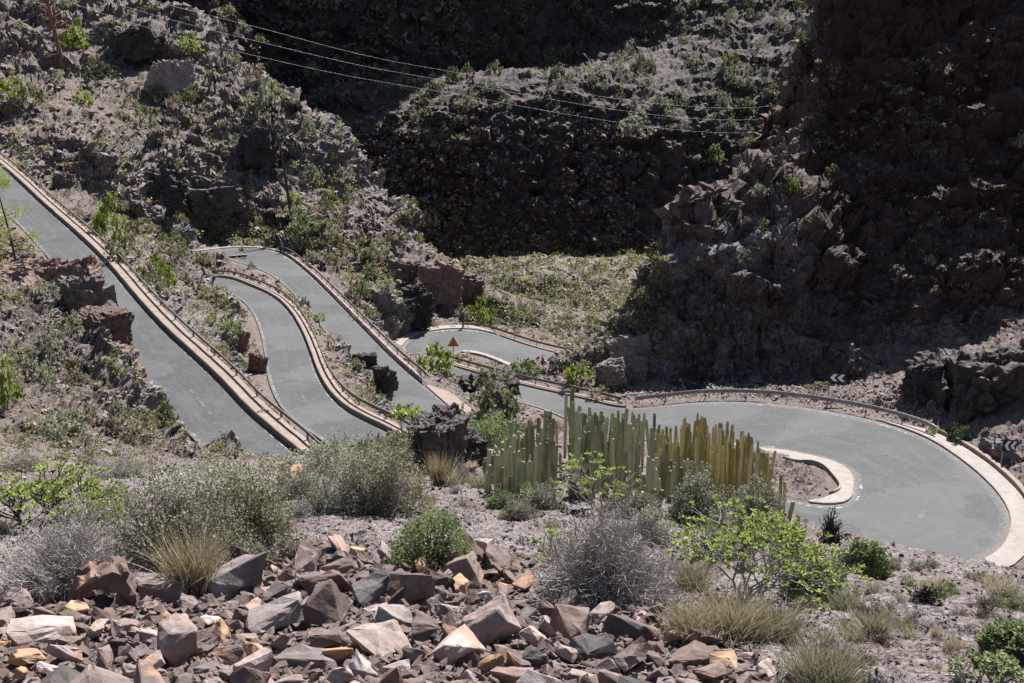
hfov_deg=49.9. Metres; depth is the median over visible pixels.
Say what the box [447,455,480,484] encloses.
dry bush
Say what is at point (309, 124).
shrub
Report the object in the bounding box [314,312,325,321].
shrub
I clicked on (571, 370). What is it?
shrub
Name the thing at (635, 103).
shrub
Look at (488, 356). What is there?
kerb
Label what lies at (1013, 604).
dry shrub
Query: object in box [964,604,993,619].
dry shrub
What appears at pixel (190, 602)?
rock
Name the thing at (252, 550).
leafy shrub
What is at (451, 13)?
shrub
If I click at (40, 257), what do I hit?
shrub
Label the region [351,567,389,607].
rock
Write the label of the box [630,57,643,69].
shrub
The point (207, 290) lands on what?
shrub
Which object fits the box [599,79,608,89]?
shrub
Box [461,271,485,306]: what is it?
rock outcrop
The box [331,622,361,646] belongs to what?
rock
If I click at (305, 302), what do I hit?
shrub
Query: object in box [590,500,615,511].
grass tuft
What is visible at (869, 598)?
grass tuft
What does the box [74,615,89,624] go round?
rock
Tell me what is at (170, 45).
shrub
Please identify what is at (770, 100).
shrub
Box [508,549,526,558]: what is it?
grass tuft
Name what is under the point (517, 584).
rock
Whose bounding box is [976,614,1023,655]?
spurge bush
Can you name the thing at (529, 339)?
guard rail
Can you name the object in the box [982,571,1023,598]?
grass tuft
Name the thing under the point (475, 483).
grass tuft
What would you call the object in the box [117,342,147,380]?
rock outcrop
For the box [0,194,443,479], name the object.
roadside scrub
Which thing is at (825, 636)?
grass tuft
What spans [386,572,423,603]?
rock
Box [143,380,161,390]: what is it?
rock outcrop
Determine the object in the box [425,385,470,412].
kerb
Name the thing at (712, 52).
scrub
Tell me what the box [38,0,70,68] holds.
dry agave stalk
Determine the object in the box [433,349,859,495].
island stones
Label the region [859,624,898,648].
dry shrub
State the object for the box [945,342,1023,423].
rock outcrop
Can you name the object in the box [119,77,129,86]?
shrub
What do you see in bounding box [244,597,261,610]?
rock
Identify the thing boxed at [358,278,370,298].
shrub
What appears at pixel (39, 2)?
shrub
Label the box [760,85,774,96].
shrub
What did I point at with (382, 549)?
rock
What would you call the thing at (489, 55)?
shrub
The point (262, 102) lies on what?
shrub
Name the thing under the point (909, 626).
grass tuft
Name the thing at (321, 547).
rock
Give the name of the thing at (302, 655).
rock
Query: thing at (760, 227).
shrub
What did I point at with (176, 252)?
shrub
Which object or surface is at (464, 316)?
marker post
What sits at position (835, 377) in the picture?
chevron sign
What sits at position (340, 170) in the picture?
shrub
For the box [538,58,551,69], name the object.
shrub
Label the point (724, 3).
shrub
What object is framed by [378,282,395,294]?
shrub
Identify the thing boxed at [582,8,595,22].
shrub
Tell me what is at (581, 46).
shrub
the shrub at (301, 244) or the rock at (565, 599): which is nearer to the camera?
the rock at (565, 599)
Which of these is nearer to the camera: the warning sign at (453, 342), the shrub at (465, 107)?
the warning sign at (453, 342)
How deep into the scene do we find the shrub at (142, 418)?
54.21 m
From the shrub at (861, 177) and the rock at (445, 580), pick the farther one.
the shrub at (861, 177)
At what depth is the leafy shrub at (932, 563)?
16.36 m
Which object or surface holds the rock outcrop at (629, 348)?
on the ground
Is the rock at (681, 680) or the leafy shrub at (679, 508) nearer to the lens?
the rock at (681, 680)
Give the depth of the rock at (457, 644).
7.32 m
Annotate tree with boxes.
[0,164,43,260]
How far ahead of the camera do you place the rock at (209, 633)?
8.43 m
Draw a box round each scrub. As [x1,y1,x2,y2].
[0,0,474,329]
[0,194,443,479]
[216,0,832,258]
[397,0,830,135]
[450,239,669,372]
[687,57,1023,340]
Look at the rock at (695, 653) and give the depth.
7.44 m
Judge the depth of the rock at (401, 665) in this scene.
7.01 m
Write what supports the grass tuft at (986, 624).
on the ground
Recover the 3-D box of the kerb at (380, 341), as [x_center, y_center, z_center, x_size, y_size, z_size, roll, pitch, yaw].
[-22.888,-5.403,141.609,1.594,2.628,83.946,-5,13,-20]
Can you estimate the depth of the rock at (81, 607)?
9.38 m
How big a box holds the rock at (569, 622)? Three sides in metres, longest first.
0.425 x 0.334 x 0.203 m
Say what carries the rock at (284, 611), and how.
on the ground
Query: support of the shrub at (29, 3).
on the ground
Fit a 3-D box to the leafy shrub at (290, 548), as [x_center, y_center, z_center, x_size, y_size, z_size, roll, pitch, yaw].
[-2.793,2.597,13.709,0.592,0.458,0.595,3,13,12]
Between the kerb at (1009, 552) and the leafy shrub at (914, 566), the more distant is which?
the kerb at (1009, 552)
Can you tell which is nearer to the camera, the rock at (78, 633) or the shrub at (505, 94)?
the rock at (78, 633)
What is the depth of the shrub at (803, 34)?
160.45 m
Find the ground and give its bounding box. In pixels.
[0,0,1023,682]
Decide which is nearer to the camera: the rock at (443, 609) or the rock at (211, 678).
the rock at (211, 678)
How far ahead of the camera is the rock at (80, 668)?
7.30 m
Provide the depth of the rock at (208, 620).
9.35 m
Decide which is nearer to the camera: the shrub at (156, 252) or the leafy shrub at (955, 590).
the leafy shrub at (955, 590)
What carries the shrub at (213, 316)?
on the ground
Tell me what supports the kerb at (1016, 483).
on the ground
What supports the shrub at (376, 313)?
on the ground
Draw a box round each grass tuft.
[0,515,20,534]
[23,484,58,503]
[102,479,139,497]
[130,516,248,596]
[268,492,292,509]
[290,494,325,513]
[420,446,460,486]
[428,466,467,486]
[459,467,493,488]
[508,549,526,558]
[530,515,566,528]
[539,536,576,560]
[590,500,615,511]
[643,584,735,645]
[661,548,727,592]
[666,571,809,646]
[724,585,827,645]
[753,622,903,682]
[766,533,827,561]
[784,593,828,611]
[812,624,845,644]
[821,579,877,612]
[828,606,860,632]
[833,618,875,643]
[846,649,868,668]
[850,602,907,636]
[861,578,886,593]
[864,593,877,601]
[872,602,903,620]
[887,614,921,632]
[888,589,907,600]
[894,610,911,622]
[896,624,926,639]
[922,575,947,589]
[927,659,946,670]
[928,622,949,637]
[938,629,972,654]
[963,569,1018,589]
[973,618,1001,627]
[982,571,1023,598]
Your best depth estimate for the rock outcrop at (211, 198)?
186.39 m
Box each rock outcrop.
[0,258,42,280]
[21,274,48,286]
[34,253,104,282]
[52,171,76,189]
[52,274,118,315]
[64,162,80,172]
[68,300,134,348]
[106,21,168,68]
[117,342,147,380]
[143,59,195,95]
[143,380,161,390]
[145,168,188,211]
[184,176,244,228]
[235,126,279,167]
[235,327,250,353]
[246,349,268,372]
[351,352,377,366]
[371,365,398,393]
[386,257,420,286]
[399,283,434,330]
[418,259,464,306]
[457,370,520,395]
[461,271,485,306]
[470,381,511,408]
[595,357,626,391]
[604,333,650,385]
[899,350,955,409]
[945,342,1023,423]
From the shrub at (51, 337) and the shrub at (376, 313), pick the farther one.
the shrub at (376, 313)
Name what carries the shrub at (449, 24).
on the ground
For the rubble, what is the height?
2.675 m
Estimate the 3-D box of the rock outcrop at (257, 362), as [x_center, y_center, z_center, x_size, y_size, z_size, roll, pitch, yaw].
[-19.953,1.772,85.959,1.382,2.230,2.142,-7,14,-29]
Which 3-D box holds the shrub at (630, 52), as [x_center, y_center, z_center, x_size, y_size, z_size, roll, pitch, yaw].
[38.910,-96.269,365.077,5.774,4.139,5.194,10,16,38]
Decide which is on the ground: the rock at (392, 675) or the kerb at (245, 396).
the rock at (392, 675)
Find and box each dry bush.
[0,484,145,605]
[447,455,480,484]
[518,488,692,611]
[814,505,845,546]
[944,655,979,682]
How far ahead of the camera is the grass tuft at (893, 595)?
10.65 m
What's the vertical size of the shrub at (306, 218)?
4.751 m
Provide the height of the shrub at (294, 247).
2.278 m
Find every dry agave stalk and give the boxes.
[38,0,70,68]
[276,142,293,215]
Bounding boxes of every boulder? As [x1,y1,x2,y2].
[406,402,469,473]
[464,426,488,466]
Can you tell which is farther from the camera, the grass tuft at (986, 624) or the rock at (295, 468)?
the rock at (295, 468)
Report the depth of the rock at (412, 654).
7.37 m
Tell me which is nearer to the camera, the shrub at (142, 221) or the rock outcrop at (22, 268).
the rock outcrop at (22, 268)
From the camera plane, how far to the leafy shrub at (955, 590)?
12.10 m
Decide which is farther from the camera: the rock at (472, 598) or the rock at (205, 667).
the rock at (472, 598)
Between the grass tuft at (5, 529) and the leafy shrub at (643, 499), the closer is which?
the grass tuft at (5, 529)
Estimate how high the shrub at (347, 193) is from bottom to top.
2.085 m
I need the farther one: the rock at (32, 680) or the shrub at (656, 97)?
the shrub at (656, 97)
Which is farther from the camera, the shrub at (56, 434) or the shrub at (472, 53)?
the shrub at (472, 53)
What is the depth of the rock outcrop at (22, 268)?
85.44 m
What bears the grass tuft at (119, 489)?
on the ground
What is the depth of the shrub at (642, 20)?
379.21 m
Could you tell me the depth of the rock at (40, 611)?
9.14 m
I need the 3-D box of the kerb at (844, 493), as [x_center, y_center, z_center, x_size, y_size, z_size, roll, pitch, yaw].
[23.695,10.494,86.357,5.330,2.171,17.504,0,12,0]
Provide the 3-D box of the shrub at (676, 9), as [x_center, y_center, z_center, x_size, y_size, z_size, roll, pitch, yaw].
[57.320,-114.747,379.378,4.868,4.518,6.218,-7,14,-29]
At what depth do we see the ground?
144.46 m
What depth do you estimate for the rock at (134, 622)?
8.65 m
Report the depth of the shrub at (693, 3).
379.69 m
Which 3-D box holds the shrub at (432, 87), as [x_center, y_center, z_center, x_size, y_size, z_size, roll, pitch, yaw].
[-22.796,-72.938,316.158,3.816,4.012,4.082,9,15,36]
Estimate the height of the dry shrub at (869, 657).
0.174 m
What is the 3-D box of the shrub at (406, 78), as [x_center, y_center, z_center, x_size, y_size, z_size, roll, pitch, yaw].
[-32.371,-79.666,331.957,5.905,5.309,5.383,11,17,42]
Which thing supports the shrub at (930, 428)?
on the ground
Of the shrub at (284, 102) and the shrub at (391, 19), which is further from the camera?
the shrub at (391, 19)
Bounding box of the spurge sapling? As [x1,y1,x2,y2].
[526,525,576,574]
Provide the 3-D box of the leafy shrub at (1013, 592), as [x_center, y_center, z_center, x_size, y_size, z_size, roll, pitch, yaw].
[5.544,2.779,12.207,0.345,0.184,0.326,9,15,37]
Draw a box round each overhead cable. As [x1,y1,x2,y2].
[64,0,752,132]
[105,0,754,119]
[152,0,766,107]
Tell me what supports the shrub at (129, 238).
on the ground
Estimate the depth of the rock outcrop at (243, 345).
92.18 m
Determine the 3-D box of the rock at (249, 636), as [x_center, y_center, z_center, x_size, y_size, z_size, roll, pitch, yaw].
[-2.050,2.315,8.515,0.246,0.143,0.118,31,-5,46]
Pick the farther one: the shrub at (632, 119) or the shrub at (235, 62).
the shrub at (632, 119)
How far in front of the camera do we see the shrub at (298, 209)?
186.23 m
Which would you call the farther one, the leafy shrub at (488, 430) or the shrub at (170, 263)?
the shrub at (170, 263)
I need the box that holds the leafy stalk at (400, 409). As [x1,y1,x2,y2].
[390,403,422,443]
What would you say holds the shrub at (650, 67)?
on the ground
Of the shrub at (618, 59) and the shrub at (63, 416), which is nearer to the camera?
the shrub at (63, 416)
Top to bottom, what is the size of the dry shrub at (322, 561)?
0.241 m
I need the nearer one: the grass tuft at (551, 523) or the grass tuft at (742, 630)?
the grass tuft at (742, 630)
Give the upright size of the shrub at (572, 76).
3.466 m
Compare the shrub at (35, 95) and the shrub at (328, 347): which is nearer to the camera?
the shrub at (328, 347)
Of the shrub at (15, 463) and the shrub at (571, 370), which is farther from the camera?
the shrub at (571, 370)
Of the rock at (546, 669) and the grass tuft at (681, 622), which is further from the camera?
the grass tuft at (681, 622)
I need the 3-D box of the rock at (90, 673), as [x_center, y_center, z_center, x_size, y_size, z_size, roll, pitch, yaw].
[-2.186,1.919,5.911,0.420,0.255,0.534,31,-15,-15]
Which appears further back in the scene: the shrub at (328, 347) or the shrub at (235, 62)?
the shrub at (235, 62)
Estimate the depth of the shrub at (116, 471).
24.60 m
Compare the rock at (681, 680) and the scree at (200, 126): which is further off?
the scree at (200, 126)
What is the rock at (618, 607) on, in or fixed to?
on the ground
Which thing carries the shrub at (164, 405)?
on the ground
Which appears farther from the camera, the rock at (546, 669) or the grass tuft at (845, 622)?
the grass tuft at (845, 622)
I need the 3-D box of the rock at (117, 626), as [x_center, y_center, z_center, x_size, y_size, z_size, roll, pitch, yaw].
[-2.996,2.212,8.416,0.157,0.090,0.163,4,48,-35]
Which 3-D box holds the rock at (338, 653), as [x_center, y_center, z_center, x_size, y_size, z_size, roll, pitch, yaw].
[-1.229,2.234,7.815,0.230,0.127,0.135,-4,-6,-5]
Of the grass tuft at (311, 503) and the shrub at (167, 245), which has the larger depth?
the shrub at (167, 245)
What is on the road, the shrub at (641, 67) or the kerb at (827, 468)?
the kerb at (827, 468)
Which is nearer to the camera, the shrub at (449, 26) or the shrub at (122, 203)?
the shrub at (122, 203)
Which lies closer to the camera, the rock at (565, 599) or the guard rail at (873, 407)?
the rock at (565, 599)
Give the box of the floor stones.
[461,249,1023,380]
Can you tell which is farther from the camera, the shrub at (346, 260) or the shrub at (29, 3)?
the shrub at (29, 3)
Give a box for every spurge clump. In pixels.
[482,393,586,498]
[567,388,668,500]
[634,451,698,506]
[655,413,734,491]
[688,416,739,508]
[717,421,794,521]
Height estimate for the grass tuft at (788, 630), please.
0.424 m
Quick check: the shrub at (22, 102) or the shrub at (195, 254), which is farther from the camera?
the shrub at (22, 102)
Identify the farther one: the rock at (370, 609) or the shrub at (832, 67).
the shrub at (832, 67)
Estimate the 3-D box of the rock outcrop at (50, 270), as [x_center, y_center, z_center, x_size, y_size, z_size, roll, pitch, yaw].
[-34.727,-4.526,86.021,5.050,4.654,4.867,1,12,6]
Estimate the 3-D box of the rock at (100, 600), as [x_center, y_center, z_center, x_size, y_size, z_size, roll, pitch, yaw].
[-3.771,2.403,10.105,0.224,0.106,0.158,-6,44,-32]
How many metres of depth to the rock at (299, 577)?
11.05 m
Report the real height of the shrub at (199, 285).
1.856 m
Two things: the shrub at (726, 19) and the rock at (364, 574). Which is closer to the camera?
the rock at (364, 574)
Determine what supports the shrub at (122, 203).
on the ground
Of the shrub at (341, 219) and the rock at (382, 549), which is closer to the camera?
the rock at (382, 549)
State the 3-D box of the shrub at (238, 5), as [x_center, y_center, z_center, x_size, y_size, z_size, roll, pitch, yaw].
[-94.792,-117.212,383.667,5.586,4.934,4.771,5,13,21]
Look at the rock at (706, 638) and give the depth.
8.25 m
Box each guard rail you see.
[0,152,319,444]
[214,270,411,424]
[283,246,427,376]
[450,356,621,402]
[465,322,575,350]
[635,389,935,433]
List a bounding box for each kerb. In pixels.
[0,156,311,455]
[194,246,275,251]
[208,274,407,434]
[276,250,421,381]
[394,325,496,345]
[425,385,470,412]
[452,363,625,407]
[461,350,509,364]
[500,335,559,352]
[761,447,853,504]
[783,456,840,494]
[886,421,1023,566]
[937,429,1023,497]
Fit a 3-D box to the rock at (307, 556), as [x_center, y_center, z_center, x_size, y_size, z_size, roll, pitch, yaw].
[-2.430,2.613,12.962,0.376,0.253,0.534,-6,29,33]
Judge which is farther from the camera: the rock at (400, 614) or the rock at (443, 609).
the rock at (443, 609)
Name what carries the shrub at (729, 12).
on the ground
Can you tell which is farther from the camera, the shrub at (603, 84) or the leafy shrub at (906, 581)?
the shrub at (603, 84)
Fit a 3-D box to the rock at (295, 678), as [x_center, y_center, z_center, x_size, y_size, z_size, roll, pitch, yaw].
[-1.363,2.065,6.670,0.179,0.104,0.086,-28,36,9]
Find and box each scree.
[0,0,480,300]
[0,118,641,480]
[600,378,941,424]
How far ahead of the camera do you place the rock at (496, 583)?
11.33 m
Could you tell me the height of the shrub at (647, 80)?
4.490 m
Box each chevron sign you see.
[827,373,844,404]
[1000,439,1016,464]
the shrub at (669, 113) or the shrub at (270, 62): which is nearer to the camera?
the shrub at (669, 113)
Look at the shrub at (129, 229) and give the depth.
118.50 m
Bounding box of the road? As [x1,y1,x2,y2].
[0,165,1010,559]
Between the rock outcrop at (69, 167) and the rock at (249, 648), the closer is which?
the rock at (249, 648)
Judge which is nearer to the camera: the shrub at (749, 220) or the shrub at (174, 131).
the shrub at (749, 220)
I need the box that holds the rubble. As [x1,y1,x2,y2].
[0,551,799,682]
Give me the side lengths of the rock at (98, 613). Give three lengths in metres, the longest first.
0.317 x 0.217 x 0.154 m
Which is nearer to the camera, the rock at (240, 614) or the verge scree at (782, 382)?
the rock at (240, 614)
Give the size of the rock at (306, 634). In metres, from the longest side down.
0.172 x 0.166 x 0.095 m
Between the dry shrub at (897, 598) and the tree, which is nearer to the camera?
the dry shrub at (897, 598)
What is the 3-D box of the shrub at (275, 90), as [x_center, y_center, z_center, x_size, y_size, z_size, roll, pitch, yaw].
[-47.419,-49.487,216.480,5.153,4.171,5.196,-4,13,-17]
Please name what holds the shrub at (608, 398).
on the ground
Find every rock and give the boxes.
[0,586,33,606]
[0,605,15,627]
[0,627,7,640]
[0,640,10,647]
[5,615,75,647]
[7,645,29,651]
[7,648,46,665]
[11,666,27,681]
[12,606,31,617]
[23,677,40,682]
[31,582,63,604]
[32,607,57,615]
[36,661,57,673]
[40,665,80,682]
[44,644,82,663]
[56,636,83,645]
[61,600,89,613]
[62,583,98,597]
[67,555,138,608]
[70,664,132,682]
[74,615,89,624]
[74,622,84,635]
[75,664,86,672]
[86,618,108,639]
[90,607,116,623]
[92,594,113,609]
[96,644,112,669]
[103,638,127,649]
[110,620,130,637]
[114,579,140,602]
[121,618,142,627]
[122,663,135,678]
[125,644,147,656]
[133,626,157,644]
[133,659,164,682]
[135,650,165,668]
[137,574,187,601]
[140,610,156,621]
[141,600,157,613]
[157,613,197,666]
[159,610,170,617]
[165,666,184,682]
[175,672,193,682]
[178,593,198,609]
[189,572,206,595]
[190,616,205,629]
[193,660,221,674]
[197,626,224,642]
[200,614,220,625]
[202,593,221,608]
[202,672,222,682]
[207,552,266,598]
[207,644,246,665]
[212,618,231,637]
[218,665,233,680]
[225,609,233,618]
[229,543,274,570]
[230,666,270,682]
[232,608,247,622]
[233,648,272,672]
[240,641,262,655]
[241,633,257,641]
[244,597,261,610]
[246,591,303,635]
[260,586,269,594]
[263,581,291,598]
[267,547,283,560]
[270,564,281,572]
[270,634,289,648]
[273,644,339,669]
[275,674,302,682]
[277,564,296,581]
[290,464,302,477]
[292,540,320,572]
[295,574,312,586]
[299,569,351,594]
[300,579,347,629]
[301,627,317,641]
[302,595,309,605]
[308,537,322,546]
[308,628,341,647]
[315,544,324,555]
[318,667,353,682]
[321,647,353,659]
[322,555,355,573]
[327,535,349,552]
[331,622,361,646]
[333,547,345,558]
[346,619,411,655]
[348,649,376,678]
[349,546,367,556]
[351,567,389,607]
[357,550,369,560]
[357,571,368,580]
[358,564,372,570]
[359,602,387,622]
[364,567,410,574]
[375,604,412,626]
[377,540,391,559]
[378,667,404,682]
[379,659,409,674]
[385,572,434,604]
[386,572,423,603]
[401,562,415,572]
[402,647,425,663]
[405,676,424,682]
[411,611,440,643]
[415,556,428,574]
[417,671,442,679]
[422,645,433,657]
[426,594,439,610]
[427,569,454,589]
[432,624,486,665]
[434,585,446,599]
[434,604,461,616]
[441,610,458,625]
[442,623,456,637]
[443,569,453,576]
[446,551,483,588]
[448,528,483,561]
[449,680,462,682]
[451,573,468,593]
[454,594,521,647]
[458,670,477,682]
[462,605,477,613]
[464,461,477,470]
[466,589,481,605]
[474,538,494,551]
[476,590,494,603]
[477,654,504,669]
[485,544,511,569]
[490,666,533,682]
[493,581,513,588]
[493,644,521,658]
[495,583,508,600]
[507,650,530,666]
[510,560,521,573]
[512,570,536,592]
[516,669,564,682]
[517,606,536,622]
[518,626,546,646]
[522,645,548,666]
[526,595,539,605]
[537,615,555,637]
[538,595,553,615]
[538,664,553,676]
[545,639,554,646]
[550,604,591,640]
[553,589,578,605]
[554,644,577,662]
[564,668,597,682]
[566,633,615,661]
[577,652,595,661]
[590,601,614,620]
[594,658,621,674]
[594,668,620,682]
[596,633,614,640]
[601,614,661,641]
[613,599,621,610]
[613,636,645,672]
[618,675,650,682]
[632,610,646,619]
[645,666,665,680]
[646,650,664,667]
[657,676,675,682]
[660,605,676,623]
[663,629,686,640]
[667,640,714,668]
[675,670,697,680]
[675,677,700,682]
[689,627,726,645]
[692,661,725,681]
[709,650,737,668]
[736,651,753,663]
[736,672,751,682]
[755,658,775,681]
[773,671,794,682]
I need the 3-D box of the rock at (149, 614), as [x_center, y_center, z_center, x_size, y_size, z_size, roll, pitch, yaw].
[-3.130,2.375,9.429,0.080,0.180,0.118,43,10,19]
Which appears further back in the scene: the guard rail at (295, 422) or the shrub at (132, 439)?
the guard rail at (295, 422)
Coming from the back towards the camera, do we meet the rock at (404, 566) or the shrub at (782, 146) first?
the shrub at (782, 146)
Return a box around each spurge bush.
[384,502,474,572]
[552,451,640,516]
[666,493,873,613]
[945,650,1023,682]
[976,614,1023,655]
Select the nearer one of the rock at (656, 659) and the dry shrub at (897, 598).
the rock at (656, 659)
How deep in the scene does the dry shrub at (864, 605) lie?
9.58 m
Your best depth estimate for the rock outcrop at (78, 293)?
77.98 m
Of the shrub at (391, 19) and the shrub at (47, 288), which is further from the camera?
the shrub at (391, 19)
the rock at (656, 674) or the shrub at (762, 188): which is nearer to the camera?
the rock at (656, 674)
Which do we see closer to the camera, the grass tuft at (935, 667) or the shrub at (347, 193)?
the grass tuft at (935, 667)
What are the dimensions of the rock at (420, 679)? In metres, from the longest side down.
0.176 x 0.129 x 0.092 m
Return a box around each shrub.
[0,74,25,105]
[0,353,22,408]
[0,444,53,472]
[0,454,126,534]
[0,543,20,552]
[5,135,24,153]
[7,233,25,242]
[11,90,26,106]
[12,81,46,105]
[15,347,42,375]
[15,432,33,444]
[21,475,48,491]
[25,0,34,6]
[26,357,57,383]
[31,252,45,260]
[33,404,86,434]
[34,0,53,7]
[34,326,66,363]
[37,470,139,524]
[38,283,61,300]
[39,375,61,395]
[48,422,67,439]
[49,70,64,84]
[51,0,76,7]
[58,17,91,50]
[61,309,84,333]
[63,189,71,195]
[67,206,82,216]
[67,367,85,382]
[72,86,94,106]
[75,452,91,465]
[79,61,120,80]
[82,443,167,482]
[83,403,96,416]
[83,445,101,457]
[83,457,95,464]
[86,53,100,67]
[92,456,261,571]
[93,191,130,243]
[100,240,128,262]
[105,412,144,439]
[106,403,135,429]
[111,250,122,260]
[114,197,129,209]
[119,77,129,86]
[119,234,135,250]
[120,427,145,448]
[121,94,139,106]
[121,219,138,236]
[131,217,152,233]
[131,413,144,423]
[134,103,157,129]
[134,414,156,436]
[135,261,162,282]
[138,448,287,507]
[140,254,177,289]
[144,410,162,430]
[146,83,165,99]
[147,248,167,264]
[154,281,170,295]
[156,232,168,240]
[156,399,172,416]
[159,399,180,423]
[164,259,179,277]
[165,35,176,48]
[165,237,188,258]
[168,91,182,104]
[169,159,178,169]
[170,125,182,135]
[170,249,189,262]
[171,230,180,238]
[172,210,188,222]
[174,30,206,54]
[175,461,209,481]
[176,238,187,250]
[177,88,196,102]
[180,271,195,283]
[184,82,199,99]
[189,250,199,261]
[189,451,304,554]
[194,279,205,295]
[195,255,205,264]
[199,282,219,300]
[204,312,216,323]
[208,218,226,231]
[211,16,227,38]
[214,293,227,304]
[215,342,230,356]
[217,117,232,130]
[217,320,242,337]
[222,3,235,12]
[222,541,277,570]
[224,49,238,64]
[229,133,241,147]
[231,54,241,66]
[234,0,246,11]
[237,358,247,366]
[242,182,256,197]
[245,68,265,82]
[247,261,256,269]
[251,73,286,121]
[255,214,265,226]
[259,79,282,96]
[265,56,280,73]
[265,533,299,560]
[274,465,328,500]
[275,431,370,473]
[276,498,316,517]
[281,88,296,106]
[289,205,305,219]
[289,236,307,249]
[290,190,301,202]
[293,211,321,237]
[295,240,304,251]
[297,297,310,308]
[298,115,316,137]
[302,60,319,76]
[302,162,319,186]
[302,428,388,516]
[303,117,315,133]
[303,249,318,260]
[304,236,319,249]
[308,166,327,183]
[308,256,317,262]
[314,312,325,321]
[318,554,337,570]
[320,197,334,206]
[321,185,335,200]
[323,253,339,265]
[324,201,336,211]
[324,337,335,350]
[329,152,342,162]
[330,233,341,245]
[334,215,345,223]
[335,163,355,176]
[338,255,350,267]
[344,279,367,301]
[345,191,353,201]
[346,286,362,303]
[351,438,439,517]
[354,42,364,54]
[355,422,437,473]
[357,238,365,244]
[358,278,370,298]
[362,303,372,316]
[364,260,381,277]
[367,242,379,261]
[368,304,382,319]
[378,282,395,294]
[385,231,394,241]
[388,9,398,22]
[396,69,411,85]
[396,224,410,239]
[402,209,414,222]
[408,200,418,209]
[409,109,418,119]
[411,209,424,226]
[414,232,422,240]
[416,341,460,376]
[419,205,440,226]
[425,81,438,92]
[426,53,441,62]
[427,57,440,66]
[438,121,452,136]
[439,18,453,30]
[442,23,454,30]
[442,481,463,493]
[444,8,458,16]
[445,70,458,81]
[445,492,474,507]
[448,0,460,6]
[448,66,461,78]
[450,114,467,127]
[459,39,476,57]
[460,62,472,73]
[460,92,478,106]
[461,21,470,31]
[461,366,526,421]
[462,105,470,112]
[467,408,526,449]
[468,295,496,324]
[482,79,493,93]
[483,51,495,59]
[484,483,516,510]
[486,60,502,73]
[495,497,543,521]
[498,18,515,35]
[498,90,508,102]
[505,54,520,67]
[511,357,539,378]
[513,477,569,510]
[520,11,528,21]
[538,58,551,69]
[549,66,562,80]
[550,73,566,86]
[552,68,567,76]
[559,42,574,57]
[562,357,593,388]
[565,70,576,80]
[567,0,581,9]
[574,40,585,50]
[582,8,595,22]
[585,385,611,401]
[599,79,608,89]
[602,481,667,520]
[609,52,625,71]
[614,88,625,98]
[617,106,656,136]
[621,45,637,56]
[625,503,681,549]
[627,96,643,112]
[628,105,643,119]
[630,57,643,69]
[631,288,646,309]
[632,53,657,72]
[638,16,649,25]
[641,76,658,87]
[648,91,669,113]
[650,155,659,169]
[655,94,670,106]
[659,461,737,525]
[664,111,673,119]
[672,2,686,14]
[682,507,751,561]
[687,0,700,8]
[703,482,741,508]
[704,142,727,165]
[712,112,720,119]
[715,91,732,112]
[716,310,724,321]
[717,1,727,9]
[718,67,726,75]
[719,28,729,36]
[720,50,739,75]
[722,17,730,25]
[724,471,789,529]
[725,8,734,17]
[725,74,740,86]
[737,96,753,111]
[739,77,755,92]
[740,0,753,9]
[740,249,753,260]
[743,65,753,74]
[743,216,751,222]
[744,8,753,16]
[744,100,756,113]
[745,135,755,142]
[751,183,766,196]
[756,217,769,231]
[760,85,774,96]
[768,97,778,104]
[772,15,791,34]
[772,108,784,119]
[774,535,849,600]
[777,144,787,151]
[783,174,799,193]
[790,21,800,30]
[792,0,807,9]
[793,29,809,45]
[803,185,816,196]
[804,381,828,390]
[821,136,834,147]
[825,163,839,175]
[827,60,841,74]
[831,533,894,579]
[853,600,897,615]
[855,173,866,182]
[855,648,879,665]
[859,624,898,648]
[886,552,903,570]
[886,558,902,571]
[894,594,907,601]
[900,573,918,586]
[903,606,928,616]
[905,582,943,605]
[907,559,931,571]
[922,234,931,242]
[922,252,936,265]
[922,557,941,568]
[925,427,938,433]
[928,249,939,258]
[928,285,941,294]
[929,577,957,599]
[934,96,943,104]
[946,585,960,595]
[948,421,971,442]
[948,601,973,616]
[951,334,972,346]
[962,571,975,578]
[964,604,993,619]
[965,591,1008,614]
[969,624,985,649]
[974,570,994,583]
[985,592,1003,603]
[992,597,1015,609]
[995,583,1023,598]
[1000,591,1023,611]
[1005,137,1016,145]
[1012,130,1023,147]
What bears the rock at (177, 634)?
on the ground
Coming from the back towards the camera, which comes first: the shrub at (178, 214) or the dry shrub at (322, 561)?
the shrub at (178, 214)
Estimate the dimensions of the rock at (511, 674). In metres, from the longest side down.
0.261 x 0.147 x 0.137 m
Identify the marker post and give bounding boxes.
[279,242,282,252]
[462,313,466,327]
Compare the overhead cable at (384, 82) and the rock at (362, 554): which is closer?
the rock at (362, 554)
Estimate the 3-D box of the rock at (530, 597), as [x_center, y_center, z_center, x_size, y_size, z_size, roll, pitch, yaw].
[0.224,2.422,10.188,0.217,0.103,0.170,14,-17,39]
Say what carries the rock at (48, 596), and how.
on the ground
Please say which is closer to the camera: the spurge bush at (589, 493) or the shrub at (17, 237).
the spurge bush at (589, 493)
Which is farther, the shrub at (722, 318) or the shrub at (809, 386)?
the shrub at (722, 318)
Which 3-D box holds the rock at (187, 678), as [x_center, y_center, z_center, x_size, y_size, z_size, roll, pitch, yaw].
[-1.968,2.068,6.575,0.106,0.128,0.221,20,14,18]
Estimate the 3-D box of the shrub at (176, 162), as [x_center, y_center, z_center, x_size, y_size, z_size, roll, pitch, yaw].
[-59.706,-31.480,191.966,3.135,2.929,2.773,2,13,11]
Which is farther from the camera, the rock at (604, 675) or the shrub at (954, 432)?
the shrub at (954, 432)
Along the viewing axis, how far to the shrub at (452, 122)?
303.04 m
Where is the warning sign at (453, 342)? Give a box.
[448,337,458,362]

